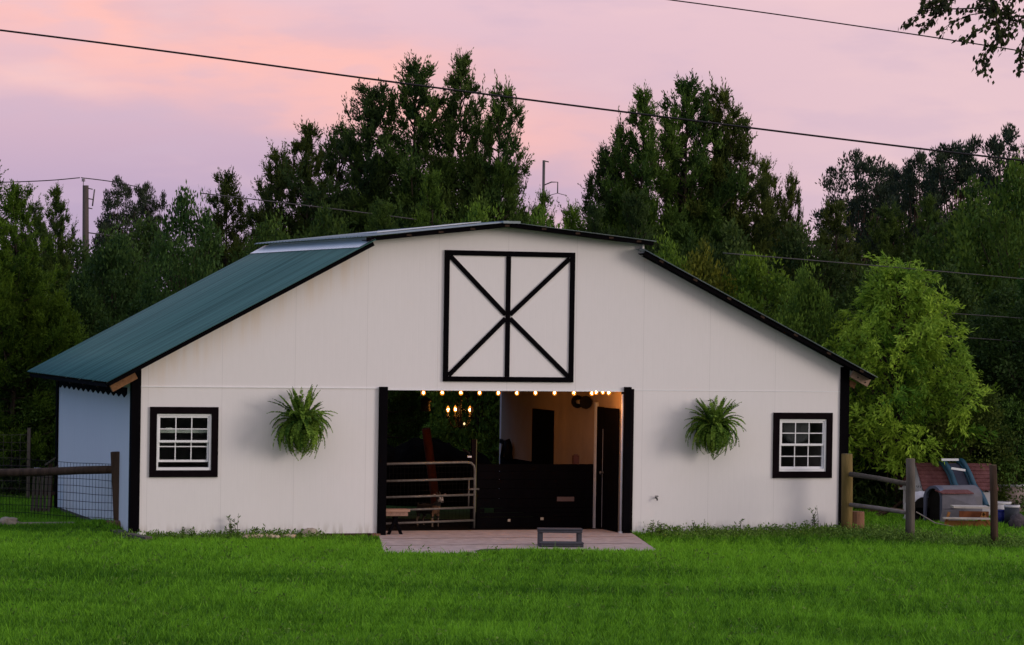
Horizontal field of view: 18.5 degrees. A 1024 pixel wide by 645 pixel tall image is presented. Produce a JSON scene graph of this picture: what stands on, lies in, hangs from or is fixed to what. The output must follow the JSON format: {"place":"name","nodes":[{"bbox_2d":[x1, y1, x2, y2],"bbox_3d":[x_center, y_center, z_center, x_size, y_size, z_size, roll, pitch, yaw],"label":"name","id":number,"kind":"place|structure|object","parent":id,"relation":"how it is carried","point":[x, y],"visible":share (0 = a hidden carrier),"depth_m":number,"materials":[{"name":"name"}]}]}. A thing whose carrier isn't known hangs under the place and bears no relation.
{"place":"outdoors","nodes":[
{"label":"outdoors","id":0,"kind":"place"},
{"bbox_2d":[0,490,1023,644],"bbox_3d":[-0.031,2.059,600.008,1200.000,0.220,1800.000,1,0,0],"label":"ground","id":1,"kind":"structure","parent":0,"point":[454,513],"depth_m":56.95,"materials":[{"name":"green plant"}]},
{"bbox_2d":[0,428,30,497],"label":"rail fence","id":2,"kind":"object","parent":1,"relation":"on","point":[28,452],"visible":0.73,"depth_m":60.22,"materials":[{"name":"grey wood"}]},
{"bbox_2d":[0,349,55,487],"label":"broadleaf tree","id":3,"kind":"object","parent":1,"relation":"on","point":[43,384],"visible":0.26,"depth_m":61.10,"materials":[{"name":"green plant"}]},
{"bbox_2d":[0,412,55,495],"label":"shrub","id":4,"kind":"object","parent":1,"relation":"on","point":[50,421],"visible":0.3,"depth_m":61.03,"materials":[{"name":"green plant"}]},
{"bbox_2d":[19,194,61,269],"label":"cedar tree","id":5,"kind":"object","parent":1,"relation":"on","point":[35,212],"visible":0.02,"depth_m":71.97,"materials":[{"name":"green plant"}]},
{"bbox_2d":[30,476,51,512],"bbox_3d":[-8.422,3.022,56.439,0.360,0.825,0.105,4,5,-9],"label":"pallet","id":6,"kind":"object","parent":1,"relation":"on","point":[37,491],"visible":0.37,"depth_m":56.40,"materials":[{"name":"grey wood"}]},
{"bbox_2d":[0,179,89,495],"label":"cedar tree","id":7,"kind":"object","parent":1,"relation":"on","point":[37,320],"visible":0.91,"depth_m":60.90,"materials":[{"name":"green plant"}]},
{"bbox_2d":[0,451,119,520],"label":"rail fence","id":8,"kind":"object","parent":1,"relation":"on","point":[112,469],"visible":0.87,"depth_m":52.67,"materials":[{"name":"brown wood"}]},
{"bbox_2d":[34,183,88,296],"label":"cedar tree","id":9,"kind":"object","parent":1,"relation":"on","point":[68,246],"visible":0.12,"depth_m":69.89,"materials":[{"name":"green plant"}]},
{"bbox_2d":[53,270,114,340],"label":"broadleaf tree","id":10,"kind":"object","parent":1,"relation":"on","point":[81,301],"visible":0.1,"depth_m":65.73,"materials":[{"name":"green plant"}]},
{"bbox_2d":[82,178,94,261],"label":"utility pole","id":11,"kind":"object","parent":1,"relation":"on","point":[85,218],"visible":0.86,"depth_m":83.92,"materials":[{"name":"grey wood"}]},
{"bbox_2d":[68,235,133,311],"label":"broadleaf tree","id":12,"kind":"object","parent":1,"relation":"on","point":[77,251],"visible":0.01,"depth_m":78.80,"materials":[{"name":"green plant"}]},
{"bbox_2d":[50,216,160,332],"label":"broadleaf tree","id":13,"kind":"object","parent":1,"relation":"on","point":[107,263],"visible":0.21,"depth_m":66.67,"materials":[{"name":"green plant"}]},
{"bbox_2d":[91,175,148,265],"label":"pine tree","id":14,"kind":"object","parent":1,"relation":"on","point":[105,224],"visible":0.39,"depth_m":109.87,"materials":[{"name":"green plant"}]},
{"bbox_2d":[94,291,157,333],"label":"broadleaf tree","id":15,"kind":"object","parent":1,"relation":"on","point":[136,308],"visible":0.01,"depth_m":63.97,"materials":[{"name":"green plant"}]},
{"bbox_2d":[87,211,192,298],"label":"broadleaf tree","id":16,"kind":"object","parent":1,"relation":"on","point":[146,237],"visible":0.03,"depth_m":80.66,"materials":[{"name":"green plant"}]},
{"bbox_2d":[131,181,170,272],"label":"pine tree","id":17,"kind":"object","parent":1,"relation":"on","point":[153,208],"visible":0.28,"depth_m":111.82,"materials":[{"name":"green plant"}]},
{"bbox_2d":[134,180,224,309],"bbox_3d":[-6.507,0.271,62.990,2.287,6.307,2.186,1,0,40],"label":"broadleaf tree","id":18,"kind":"object","parent":1,"relation":"on","point":[201,236],"visible":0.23,"depth_m":62.91,"materials":[{"name":"green plant"}]},
{"bbox_2d":[180,166,259,286],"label":"cedar tree","id":19,"kind":"object","parent":1,"relation":"on","point":[227,184],"visible":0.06,"depth_m":73.89,"materials":[{"name":"green plant"}]},
{"bbox_2d":[227,203,292,265],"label":"broadleaf tree","id":20,"kind":"object","parent":1,"relation":"on","point":[278,237],"visible":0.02,"depth_m":66.94,"materials":[{"name":"green plant"}]},
{"bbox_2d":[224,137,296,262],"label":"cedar tree","id":21,"kind":"object","parent":1,"relation":"on","point":[251,215],"visible":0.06,"depth_m":72.76,"materials":[{"name":"green plant"}]},
{"bbox_2d":[248,115,351,241],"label":"cedar tree","id":22,"kind":"object","parent":1,"relation":"on","point":[307,146],"visible":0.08,"depth_m":71.74,"materials":[{"name":"green plant"}]},
{"bbox_2d":[293,200,350,241],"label":"broadleaf tree","id":23,"kind":"object","parent":1,"relation":"on","point":[324,216],"visible":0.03,"depth_m":65.92,"materials":[{"name":"green plant"}]},
{"bbox_2d":[296,111,363,205],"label":"cedar tree","id":24,"kind":"object","parent":1,"relation":"on","point":[331,165],"visible":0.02,"depth_m":72.87,"materials":[{"name":"green plant"}]},
{"bbox_2d":[277,77,427,439],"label":"cedar tree","id":25,"kind":"object","parent":1,"relation":"on","point":[376,177],"visible":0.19,"depth_m":70.61,"materials":[{"name":"green plant"}]},
{"bbox_2d":[338,49,462,237],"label":"cedar tree","id":26,"kind":"object","parent":1,"relation":"on","point":[405,166],"visible":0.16,"depth_m":70.48,"materials":[{"name":"green plant"}]},
{"bbox_2d":[364,196,443,446],"bbox_3d":[-2.612,0.503,63.983,2.376,6.223,2.547,1,0,-24],"label":"cedar tree","id":27,"kind":"object","parent":1,"relation":"on","point":[381,219],"visible":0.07,"depth_m":63.92,"materials":[{"name":"green plant"}]},
{"bbox_2d":[388,166,473,445],"bbox_3d":[-1.629,0.128,65.098,2.236,6.733,2.276,1,0,15],"label":"cedar tree","id":28,"kind":"object","parent":1,"relation":"on","point":[426,219],"visible":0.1,"depth_m":64.89,"materials":[{"name":"green plant"}]},
{"bbox_2d":[407,419,463,451],"bbox_3d":[-1.563,2.751,62.928,2.321,1.670,2.116,1,0,3],"label":"shrub","id":29,"kind":"object","parent":1,"relation":"on","point":[433,431],"visible":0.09,"depth_m":62.59,"materials":[{"name":"green plant"}]},
{"bbox_2d":[386,437,498,506],"bbox_3d":[-1.761,3.525,60.618,3.504,2.631,1.613,1,0,0],"label":"brush heap","id":30,"kind":"object","parent":1,"relation":"on","point":[412,450],"visible":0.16,"depth_m":60.03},
{"bbox_2d":[27,221,877,536],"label":"barn","id":31,"kind":"structure","parent":1,"relation":"on","point":[365,323],"depth_m":53.08,"materials":[{"name":"white wood"}]},
{"bbox_2d":[149,407,218,476],"bbox_3d":[-5.327,1.939,51.150,1.129,1.139,0.092,1,0,-18],"label":"window","id":32,"kind":"structure","parent":31,"relation":"in","point":[211,413],"depth_m":51.13,"materials":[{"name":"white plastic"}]},
{"bbox_2d":[266,384,337,460],"bbox_3d":[-3.434,1.632,51.372,1.048,1.258,1.084,1,0,9],"label":"hanging fern","id":33,"kind":"object","parent":31,"relation":"hanging from","point":[300,428],"visible":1,"depth_m":51.26,"materials":[{"name":"green plant"}]},
{"bbox_2d":[416,491,443,526],"bbox_3d":[-1.414,3.218,54.454,0.279,0.622,0.794,1,0,-36],"label":"goat","id":34,"kind":"object","parent":31,"relation":"on","point":[439,500],"visible":0.69,"depth_m":54.31},
{"bbox_2d":[422,427,438,503],"bbox_3d":[-1.514,2.770,58.667,0.186,1.640,0.521,1,0,34],"label":"leaning post","id":35,"kind":"object","parent":31,"relation":"on","point":[428,447],"visible":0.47,"depth_m":58.58,"materials":[{"name":"brown wood"}]},
{"bbox_2d":[446,393,473,428],"bbox_3d":[-0.915,1.120,55.766,0.504,1.540,0.497,1,0,-18],"label":"chandelier","id":36,"kind":"object","parent":31,"relation":"hanging from","point":[458,409],"visible":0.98,"depth_m":55.73,"materials":[{"name":"black metal"}]},
{"bbox_2d":[462,439,476,528],"bbox_3d":[-0.740,2.783,54.093,0.251,1.550,0.065,1,0,-18],"label":"gate post","id":37,"kind":"object","parent":31,"relation":"on","point":[472,457],"visible":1,"depth_m":54.09,"materials":[{"name":"black metal"}]},
{"bbox_2d":[386,460,478,529],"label":"tube gate","id":38,"kind":"structure","parent":37,"relation":"attached to","point":[456,462],"depth_m":53.58,"materials":[{"name":"metal"}]},
{"bbox_2d":[443,250,574,381],"bbox_3d":[-0.034,-0.099,52.858,2.300,2.190,0.034,1,0,-18],"label":"hay door","id":39,"kind":"structure","parent":31,"relation":"in","point":[509,315],"depth_m":52.84,"materials":[{"name":"white wood"}]},
{"bbox_2d":[475,464,593,528],"bbox_3d":[0.391,3.013,54.587,2.150,1.121,0.122,1,0,-18],"label":"stall front","id":40,"kind":"object","parent":31,"relation":"on","point":[535,477],"visible":0.99,"depth_m":54.54,"materials":[{"name":"black paint"}]},
{"bbox_2d":[532,408,553,463],"bbox_3d":[0.563,2.077,57.567,0.028,0.978,1.160,1,0,-18],"label":"aisle door","id":41,"kind":"structure","parent":31,"relation":"in","point":[542,420],"depth_m":57.51,"materials":[{"name":"black paint"}]},
{"bbox_2d":[595,406,603,528],"bbox_3d":[1.522,2.515,54.628,0.017,2.110,0.310,1,0,-18],"label":"aisle door","id":42,"kind":"structure","parent":31,"relation":"in","point":[600,410],"depth_m":54.64,"materials":[{"name":"black paint"}]},
{"bbox_2d":[599,407,618,531],"bbox_3d":[1.646,2.521,54.101,0.102,2.105,0.735,1,0,-18],"label":"aisle door","id":43,"kind":"structure","parent":31,"relation":"in","point":[609,482],"depth_m":54.09,"materials":[{"name":"black paint"}]},
{"bbox_2d":[683,395,746,459],"bbox_3d":[3.494,1.798,53.633,1.168,1.108,0.871,1,0,-18],"label":"hanging fern","id":44,"kind":"object","parent":31,"relation":"hanging from","point":[713,432],"visible":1,"depth_m":53.59,"materials":[{"name":"green plant"}]},
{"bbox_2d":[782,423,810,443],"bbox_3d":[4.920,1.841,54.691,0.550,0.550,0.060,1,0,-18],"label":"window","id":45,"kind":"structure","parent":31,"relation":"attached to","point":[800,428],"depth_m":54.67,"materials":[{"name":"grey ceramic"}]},
{"bbox_2d":[772,413,832,477],"bbox_3d":[5.024,2.126,54.585,1.109,1.129,0.092,1,0,-18],"label":"window","id":46,"kind":"structure","parent":31,"relation":"in","point":[825,470],"depth_m":54.57,"materials":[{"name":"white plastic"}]},
{"bbox_2d":[416,196,503,463],"bbox_3d":[-0.633,0.476,62.995,2.660,6.074,2.542,1,0,30],"label":"broadleaf tree","id":47,"kind":"object","parent":1,"relation":"on","point":[477,426],"visible":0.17,"depth_m":62.66,"materials":[{"name":"green plant"}]},
{"bbox_2d":[416,46,507,224],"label":"cedar tree","id":48,"kind":"object","parent":1,"relation":"on","point":[461,73],"visible":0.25,"depth_m":70.22,"materials":[{"name":"green plant"}]},
{"bbox_2d":[455,432,498,463],"bbox_3d":[-0.341,2.845,62.597,2.087,1.499,2.112,1,0,-25],"label":"shrub","id":49,"kind":"object","parent":1,"relation":"on","point":[489,455],"visible":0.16,"depth_m":62.22,"materials":[{"name":"green plant"}]},
{"bbox_2d":[445,69,535,223],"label":"cedar tree","id":50,"kind":"object","parent":1,"relation":"on","point":[501,170],"visible":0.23,"depth_m":69.66,"materials":[{"name":"green plant"}]},
{"bbox_2d":[0,458,1023,508],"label":"undergrowth","id":51,"kind":"object","parent":1,"relation":"on","point":[858,497],"visible":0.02,"depth_m":60.91,"materials":[{"name":"green plant"}]},
{"bbox_2d":[379,529,654,553],"bbox_3d":[-0.001,3.613,51.364,4.462,0.123,5.827,1,0,-5],"label":"concrete pad","id":52,"kind":"object","parent":1,"relation":"on","point":[457,540],"visible":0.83,"depth_m":51.49,"materials":[{"name":"grey concrete planks"}]},
{"bbox_2d":[386,508,409,534],"bbox_3d":[-1.981,3.328,52.434,0.520,0.450,0.240,1,0,-18],"label":"bench","id":53,"kind":"object","parent":52,"relation":"on","point":[394,513],"visible":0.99,"depth_m":52.35,"materials":[{"name":"black paint"}]},
{"bbox_2d":[537,528,583,546],"bbox_3d":[0.773,3.466,50.279,0.720,0.350,0.510,1,0,-5],"label":"step stool","id":54,"kind":"object","parent":52,"relation":"on","point":[576,543],"visible":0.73,"depth_m":50.28,"materials":[{"name":"grey plastic"}]},
{"bbox_2d":[483,203,566,450],"bbox_3d":[0.396,0.569,62.520,2.232,5.928,2.293,1,0,38],"label":"broadleaf tree","id":55,"kind":"object","parent":1,"relation":"on","point":[496,397],"visible":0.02,"depth_m":62.48,"materials":[{"name":"green plant"}]},
{"bbox_2d":[528,188,556,226],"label":"cedar tree","id":56,"kind":"object","parent":1,"relation":"on","point":[544,199],"visible":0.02,"depth_m":65.91,"materials":[{"name":"green plant"}]},
{"bbox_2d":[560,197,586,230],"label":"cedar tree","id":57,"kind":"object","parent":1,"relation":"on","point":[569,222],"visible":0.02,"depth_m":65.89,"materials":[{"name":"green plant"}]},
{"bbox_2d":[556,140,624,228],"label":"cedar tree","id":58,"kind":"object","parent":1,"relation":"on","point":[600,172],"visible":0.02,"depth_m":71.94,"materials":[{"name":"green plant"}]},
{"bbox_2d":[578,198,611,234],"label":"cedar tree","id":59,"kind":"object","parent":1,"relation":"on","point":[593,226],"visible":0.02,"depth_m":64.89,"materials":[{"name":"green plant"}]},
{"bbox_2d":[581,113,659,229],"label":"cedar tree","id":60,"kind":"object","parent":1,"relation":"on","point":[603,196],"visible":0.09,"depth_m":70.79,"materials":[{"name":"green plant"}]},
{"bbox_2d":[590,80,689,268],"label":"cedar tree","id":61,"kind":"object","parent":1,"relation":"on","point":[639,173],"visible":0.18,"depth_m":70.29,"materials":[{"name":"green plant"}]},
{"bbox_2d":[612,188,685,267],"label":"cedar tree","id":62,"kind":"object","parent":1,"relation":"on","point":[633,219],"visible":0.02,"depth_m":65.99,"materials":[{"name":"green plant"}]},
{"bbox_2d":[652,223,689,271],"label":"broadleaf tree","id":63,"kind":"object","parent":1,"relation":"on","point":[668,256],"visible":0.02,"depth_m":62.40,"materials":[{"name":"green plant"}]},
{"bbox_2d":[603,68,754,275],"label":"cedar tree","id":64,"kind":"object","parent":1,"relation":"on","point":[682,233],"visible":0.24,"depth_m":70.45,"materials":[{"name":"green plant"}]},
{"bbox_2d":[681,234,739,297],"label":"broadleaf tree","id":65,"kind":"object","parent":1,"relation":"on","point":[700,269],"visible":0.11,"depth_m":61.91,"materials":[{"name":"green plant"}]},
{"bbox_2d":[658,71,785,260],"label":"cedar tree","id":66,"kind":"object","parent":1,"relation":"on","point":[723,98],"visible":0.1,"depth_m":71.05,"materials":[{"name":"green plant"}]},
{"bbox_2d":[688,216,788,323],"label":"broadleaf tree","id":67,"kind":"object","parent":1,"relation":"on","point":[739,244],"visible":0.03,"depth_m":67.75,"materials":[{"name":"green plant"}]},
{"bbox_2d":[689,113,822,282],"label":"cedar tree","id":68,"kind":"object","parent":1,"relation":"on","point":[765,232],"visible":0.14,"depth_m":70.78,"materials":[{"name":"green plant"}]},
{"bbox_2d":[719,245,806,334],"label":"broadleaf tree","id":69,"kind":"object","parent":1,"relation":"on","point":[750,280],"visible":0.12,"depth_m":61.91,"materials":[{"name":"green plant"}]},
{"bbox_2d":[743,156,806,246],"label":"cedar tree","id":70,"kind":"object","parent":1,"relation":"on","point":[774,179],"visible":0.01,"depth_m":71.95,"materials":[{"name":"green plant"}]},
{"bbox_2d":[775,166,810,337],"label":"cedar tree","id":71,"kind":"object","parent":1,"relation":"on","point":[791,200],"visible":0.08,"depth_m":71.94,"materials":[{"name":"green plant"}]},
{"bbox_2d":[748,215,852,400],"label":"broadleaf tree","id":72,"kind":"object","parent":1,"relation":"on","point":[795,245],"visible":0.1,"depth_m":68.76,"materials":[{"name":"green plant"}]},
{"bbox_2d":[773,251,853,354],"bbox_3d":[5.597,1.141,61.071,1.935,5.115,1.871,1,0,-32],"label":"broadleaf tree","id":73,"kind":"object","parent":1,"relation":"on","point":[805,297],"visible":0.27,"depth_m":60.79,"materials":[{"name":"green plant"}]},
{"bbox_2d":[810,196,868,340],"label":"cedar tree","id":74,"kind":"object","parent":1,"relation":"on","point":[832,222],"visible":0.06,"depth_m":73.88,"materials":[{"name":"green plant"}]},
{"bbox_2d":[841,454,852,532],"bbox_3d":[5.766,3.008,54.233,0.220,1.498,0.206,1,0,0],"label":"fence post","id":75,"kind":"object","parent":1,"relation":"on","point":[846,488],"visible":0.9,"depth_m":54.15,"materials":[{"name":"brown wood"}]},
{"bbox_2d":[849,472,905,485],"bbox_3d":[6.231,2.656,53.565,0.088,0.180,1.385,1,0,-38],"label":"fence rail","id":76,"kind":"object","parent":75,"relation":"attached to","point":[876,478],"visible":1,"depth_m":53.55,"materials":[{"name":"grey wood"}]},
{"bbox_2d":[808,148,895,267],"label":"pine tree","id":77,"kind":"object","parent":1,"relation":"on","point":[865,197],"visible":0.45,"depth_m":91.62,"materials":[{"name":"green plant"}]},
{"bbox_2d":[821,260,924,470],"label":"broadleaf tree","id":78,"kind":"object","parent":1,"relation":"on","point":[848,298],"visible":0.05,"depth_m":65.82,"materials":[{"name":"green plant"}]},
{"bbox_2d":[833,200,916,399],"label":"cedar tree","id":79,"kind":"object","parent":1,"relation":"on","point":[889,226],"visible":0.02,"depth_m":71.92,"materials":[{"name":"green plant"}]},
{"bbox_2d":[853,430,905,499],"bbox_3d":[7.274,2.878,62.594,2.303,1.694,2.099,1,0,1],"label":"shrub","id":80,"kind":"object","parent":1,"relation":"on","point":[877,473],"visible":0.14,"depth_m":62.08,"materials":[{"name":"green plant"}]},
{"bbox_2d":[860,162,920,254],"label":"pine tree","id":81,"kind":"object","parent":1,"relation":"on","point":[891,169],"visible":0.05,"depth_m":93.70,"materials":[{"name":"green plant"}]},
{"bbox_2d":[905,458,914,539],"bbox_3d":[6.687,3.028,52.902,0.172,1.492,0.163,1,0,0],"label":"fence post","id":82,"kind":"object","parent":1,"relation":"on","point":[910,498],"visible":0.9,"depth_m":52.84,"materials":[{"name":"grey wood"}]},
{"bbox_2d":[822,250,1003,507],"bbox_3d":[7.426,1.109,60.953,4.380,5.084,4.219,1,0,-6],"label":"broadleaf tree","id":83,"kind":"object","parent":1,"relation":"on","point":[916,350],"visible":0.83,"depth_m":60.26,"materials":[{"name":"green plant"}]},
{"bbox_2d":[885,149,946,246],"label":"pine tree","id":84,"kind":"object","parent":1,"relation":"on","point":[912,165],"visible":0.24,"depth_m":89.76,"materials":[{"name":"green plant"}]},
{"bbox_2d":[903,491,929,520],"bbox_3d":[7.554,3.392,58.204,0.660,0.560,0.670,1,0,0],"label":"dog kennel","id":85,"kind":"object","parent":1,"relation":"on","point":[919,497],"visible":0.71,"depth_m":57.87,"materials":[{"name":"white plastic"}]},
{"bbox_2d":[900,191,960,283],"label":"cedar tree","id":86,"kind":"object","parent":1,"relation":"on","point":[927,203],"visible":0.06,"depth_m":71.94,"materials":[{"name":"green plant"}]},
{"bbox_2d":[879,261,1003,456],"bbox_3d":[9.130,1.190,64.922,3.429,4.990,3.293,1,0,30],"label":"broadleaf tree","id":87,"kind":"object","parent":1,"relation":"on","point":[962,290],"visible":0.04,"depth_m":64.84,"materials":[{"name":"green plant"}]},
{"bbox_2d":[898,463,998,514],"bbox_3d":[8.268,3.145,59.755,1.823,0.968,0.946,1,0,0],"label":"playhouse","id":88,"kind":"object","parent":1,"relation":"on","point":[927,475],"visible":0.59,"depth_m":59.56,"materials":[{"name":"red"}]},
{"bbox_2d":[939,458,988,505],"bbox_3d":[8.412,3.009,59.157,0.630,0.904,1.260,1,0,-22],"label":"slide","id":89,"kind":"object","parent":88,"relation":"on","point":[958,472],"visible":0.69,"depth_m":59.34,"materials":[{"name":"teal plastic"}]},
{"bbox_2d":[923,485,981,521],"bbox_3d":[8.159,3.361,57.822,1.048,0.739,0.737,1,0,-27],"label":"dog kennel","id":90,"kind":"object","parent":1,"relation":"on","point":[943,498],"visible":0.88,"depth_m":57.70,"materials":[{"name":"grey plastic"}]},
{"bbox_2d":[916,139,990,247],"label":"pine tree","id":91,"kind":"object","parent":1,"relation":"on","point":[951,183],"visible":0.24,"depth_m":87.53,"materials":[{"name":"green plant"}]},
{"bbox_2d":[898,0,1023,84],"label":"broadleaf tree","id":92,"kind":"object","parent":1,"relation":"on","point":[993,10],"visible":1,"depth_m":34.99,"materials":[{"name":"green plant"}]},
{"bbox_2d":[903,172,1023,393],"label":"broadleaf tree","id":93,"kind":"object","parent":1,"relation":"on","point":[969,204],"visible":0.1,"depth_m":69.83,"materials":[{"name":"green plant"}]},
{"bbox_2d":[908,383,1023,504],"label":"shrub","id":94,"kind":"object","parent":1,"relation":"on","point":[983,418],"visible":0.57,"depth_m":60.23,"materials":[{"name":"green plant"}]},
{"bbox_2d":[942,505,989,526],"bbox_3d":[8.161,3.484,56.659,0.899,0.362,0.700,1,0,0],"label":"picnic table","id":95,"kind":"object","parent":1,"relation":"on","point":[978,516],"visible":0.92,"depth_m":56.51,"materials":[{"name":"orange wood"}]},
{"bbox_2d":[927,278,1023,482],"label":"broadleaf tree","id":96,"kind":"object","parent":1,"relation":"on","point":[980,360],"visible":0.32,"depth_m":62.55,"materials":[{"name":"green plant"}]},
{"bbox_2d":[946,149,1023,340],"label":"broadleaf tree","id":97,"kind":"object","parent":1,"relation":"on","point":[1010,233],"visible":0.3,"depth_m":67.81,"materials":[{"name":"green plant"}]},
{"bbox_2d":[957,122,1023,260],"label":"pine tree","id":98,"kind":"object","parent":1,"relation":"on","point":[996,147],"visible":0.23,"depth_m":83.74,"materials":[{"name":"green plant"}]},
{"bbox_2d":[989,465,997,545],"bbox_3d":[7.937,3.070,51.904,0.175,1.452,0.131,1,0,0],"label":"fence post","id":99,"kind":"object","parent":1,"relation":"on","point":[993,504],"visible":0.9,"depth_m":51.85,"materials":[{"name":"brown wood"}]},
{"bbox_2d":[972,393,1023,510],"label":"shrub","id":100,"kind":"object","parent":1,"relation":"on","point":[1011,407],"visible":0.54,"depth_m":60.71,"materials":[{"name":"green plant"}]},
{"bbox_2d":[984,295,1023,478],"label":"broadleaf tree","id":101,"kind":"object","parent":1,"relation":"on","point":[1008,370],"visible":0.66,"depth_m":61.69,"materials":[{"name":"green plant"}]},
{"bbox_2d":[0,29,1023,161],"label":"power cable","id":102,"kind":"object","parent":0,"point":[511,97],"visible":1,"depth_m":40.98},
{"bbox_2d":[0,0,1023,272],"label":"sky","id":103,"kind":"structure","parent":0,"point":[69,108],"materials":[{"name":"pink"}]},
{"bbox_2d":[670,0,1015,50],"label":"power cable","id":104,"kind":"object","parent":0,"point":[829,22],"visible":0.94,"depth_m":42.98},
{"bbox_2d":[724,253,1023,278],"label":"power cable","id":105,"kind":"object","parent":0,"point":[872,265],"visible":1,"depth_m":60.49,"materials":[{"name":"grey metal"}]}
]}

